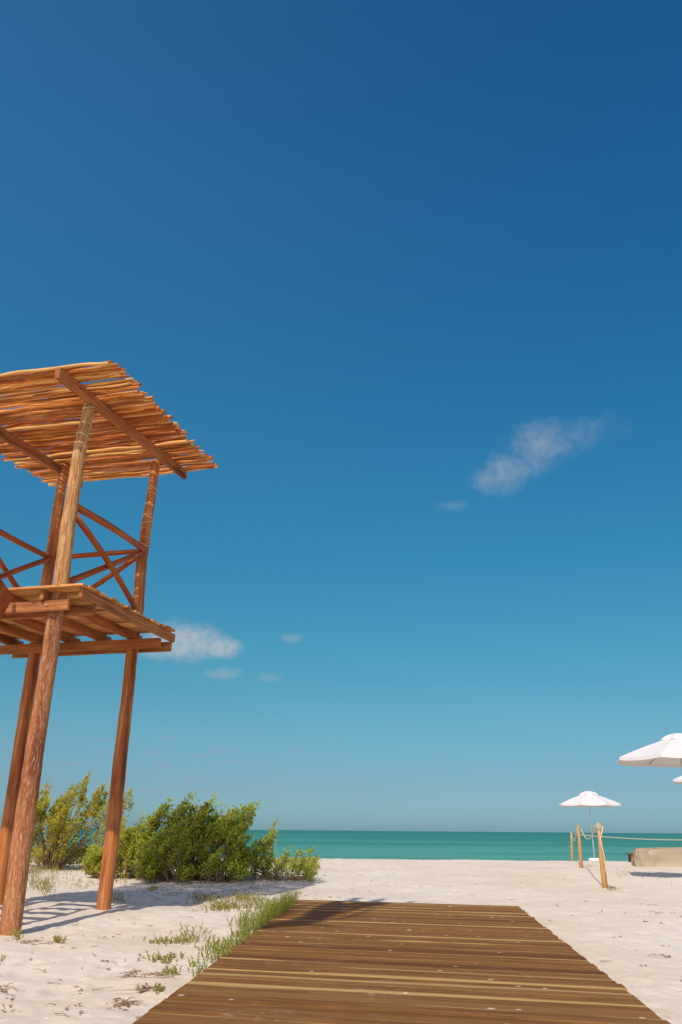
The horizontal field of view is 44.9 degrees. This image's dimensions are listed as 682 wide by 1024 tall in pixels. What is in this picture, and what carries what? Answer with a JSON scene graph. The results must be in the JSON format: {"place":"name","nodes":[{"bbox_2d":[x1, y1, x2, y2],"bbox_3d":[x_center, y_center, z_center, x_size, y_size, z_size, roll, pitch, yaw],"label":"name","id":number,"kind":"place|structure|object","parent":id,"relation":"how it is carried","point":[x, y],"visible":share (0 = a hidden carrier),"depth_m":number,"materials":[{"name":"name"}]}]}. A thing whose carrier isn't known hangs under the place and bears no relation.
{"place":"outdoors","nodes":[
{"label":"outdoors","id":0,"kind":"place"},
{"bbox_2d":[0,858,681,1023],"bbox_3d":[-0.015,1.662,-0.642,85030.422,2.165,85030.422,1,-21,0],"label":"beach sand","id":1,"kind":"structure","parent":0,"point":[595,939],"depth_m":10.06,"materials":[{"name":"beige sand"}]},
{"bbox_2d":[29,769,134,868],"bbox_3d":[-6.941,7.879,21.201,3.133,2.477,1.980,1,-21,0],"label":"bush","id":2,"kind":"object","parent":1,"relation":"on","point":[57,822],"visible":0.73,"depth_m":20.97,"materials":[{"name":"green plant"}]},
{"bbox_2d":[0,360,217,935],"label":"watchtower","id":3,"kind":"structure","parent":1,"relation":"on","point":[120,431],"depth_m":11.79,"materials":[{"name":"brown wood"}]},
{"bbox_2d":[81,812,167,878],"bbox_3d":[-4.539,7.053,17.426,2.140,1.338,1.645,1,-21,0],"label":"bush","id":4,"kind":"object","parent":1,"relation":"on","point":[91,864],"visible":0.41,"depth_m":16.98,"materials":[{"name":"green plant"}]},
{"bbox_2d":[30,843,320,868],"bbox_3d":[-5.414,10.334,24.937,9.707,0.610,6.262,1,-21,0],"label":"dune scrub","id":5,"kind":"object","parent":1,"relation":"on","point":[315,865],"visible":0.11,"depth_m":23.46,"materials":[{"name":"green plant"}]},
{"bbox_2d":[122,791,261,883],"bbox_3d":[-3.040,6.658,16.932,2.825,1.771,2.050,1,-21,0],"label":"bush","id":6,"kind":"object","parent":1,"relation":"on","point":[178,844],"visible":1,"depth_m":16.54,"materials":[{"name":"green plant"}]},
{"bbox_2d":[188,889,300,977],"bbox_3d":[-1.019,4.365,8.873,0.651,0.312,6.187,-1,-21,3],"label":"weed strip","id":7,"kind":"object","parent":1,"relation":"on","point":[215,947],"visible":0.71,"depth_m":8.80,"materials":[{"name":"green plant"}]},
{"bbox_2d":[238,819,317,881],"bbox_3d":[-1.272,7.069,17.297,1.655,1.292,1.440,1,-21,0],"label":"bush","id":8,"kind":"object","parent":1,"relation":"on","point":[267,843],"visible":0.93,"depth_m":17.23,"materials":[{"name":"green plant"}]},
{"bbox_2d":[0,857,664,993],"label":"sand weeds","id":9,"kind":"object","parent":1,"relation":"on","point":[202,896],"visible":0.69,"depth_m":11.33,"materials":[{"name":"green plant"}]},
{"bbox_2d":[0,862,681,1017],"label":"leaf litter","id":10,"kind":"object","parent":1,"relation":"on","point":[126,1001],"visible":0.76,"depth_m":6.34,"materials":[{"name":"plant"}]},
{"bbox_2d":[133,900,670,1023],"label":"boardwalk","id":11,"kind":"structure","parent":1,"relation":"on","point":[325,962],"depth_m":5.80,"materials":[{"name":"brown wood"}]},
{"bbox_2d":[570,832,573,860],"bbox_3d":[9.580,14.013,34.238,0.146,1.369,0.103,1,-21,0],"label":"rope post","id":12,"kind":"object","parent":1,"relation":"on","point":[571,846],"visible":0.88,"depth_m":34.24,"materials":[{"name":"brown wood"}]},
{"bbox_2d":[580,834,670,839],"bbox_3d":[11.892,11.829,29.998,0.029,0.197,10.398,10,-23,-23],"label":"rope","id":13,"kind":"object","parent":12,"relation":"attached to","point":[631,838],"visible":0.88,"depth_m":31.48,"materials":[{"name":"beige fabric"}]},
{"bbox_2d":[577,825,582,867],"bbox_3d":[7.192,10.204,24.833,0.116,1.470,0.116,1,-21,0],"label":"rope post","id":14,"kind":"object","parent":1,"relation":"on","point":[579,849],"visible":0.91,"depth_m":24.82,"materials":[{"name":"brown wood"}]},
{"bbox_2d":[559,791,620,860],"bbox_3d":[11.528,14.461,37.977,2.654,3.057,2.654,15,-26,-34],"label":"parasol","id":15,"kind":"object","parent":1,"relation":"on","point":[589,799],"visible":0.98,"depth_m":37.71,"materials":[{"name":"white fabric"}]},
{"bbox_2d":[597,822,607,887],"bbox_3d":[5.127,6.864,16.192,0.111,1.442,0.108,1,-21,0],"label":"rope post","id":16,"kind":"object","parent":1,"relation":"on","point":[603,874],"visible":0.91,"depth_m":16.16,"materials":[{"name":"brown wood"}]},
{"bbox_2d":[580,826,595,839],"bbox_3d":[6.162,8.038,20.679,0.029,0.318,9.478,-4,-22,13],"label":"rope","id":17,"kind":"object","parent":16,"relation":"attached to","point":[591,835],"visible":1,"depth_m":18.51,"materials":[{"name":"beige fabric"}]},
{"bbox_2d":[595,824,605,873],"bbox_3d":[5.135,6.641,16.261,0.119,0.902,0.157,11,-23,-25],"label":"rope","id":18,"kind":"object","parent":16,"relation":"attached to","point":[600,827],"visible":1,"depth_m":16.25,"materials":[{"name":"beige fabric"}]},
{"bbox_2d":[617,733,681,769],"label":"parasol","id":19,"kind":"object","parent":1,"relation":"on","point":[665,751],"visible":1,"depth_m":19.79,"materials":[{"name":"white fabric"}]},
{"bbox_2d":[631,847,681,866],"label":"covered lounge","id":20,"kind":"object","parent":1,"relation":"on","point":[659,856],"visible":0.96,"depth_m":26.50,"materials":[{"name":"beige fabric"}]},
{"bbox_2d":[673,776,681,783],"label":"parasol","id":21,"kind":"object","parent":1,"relation":"on","point":[678,780],"visible":1,"depth_m":30.06,"materials":[{"name":"white fabric"}]},
{"bbox_2d":[0,0,681,833],"label":"sky","id":22,"kind":"structure","parent":0,"point":[408,273],"materials":[{"name":"blue"}]},
{"bbox_2d":[33,828,681,860],"bbox_3d":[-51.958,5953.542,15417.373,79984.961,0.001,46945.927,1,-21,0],"label":"sea","id":23,"kind":"structure","parent":0,"point":[449,845],"depth_m":111.99,"materials":[{"name":"teal liquid"}]},
{"bbox_2d":[625,853,632,861],"bbox_3d":[10.857,12.926,30.797,0.360,0.345,0.360,1,-21,0],"label":"side table","id":24,"kind":"object","parent":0,"point":[630,855],"visible":0.39,"depth_m":30.80,"materials":[{"name":"brown wood"}]}
]}

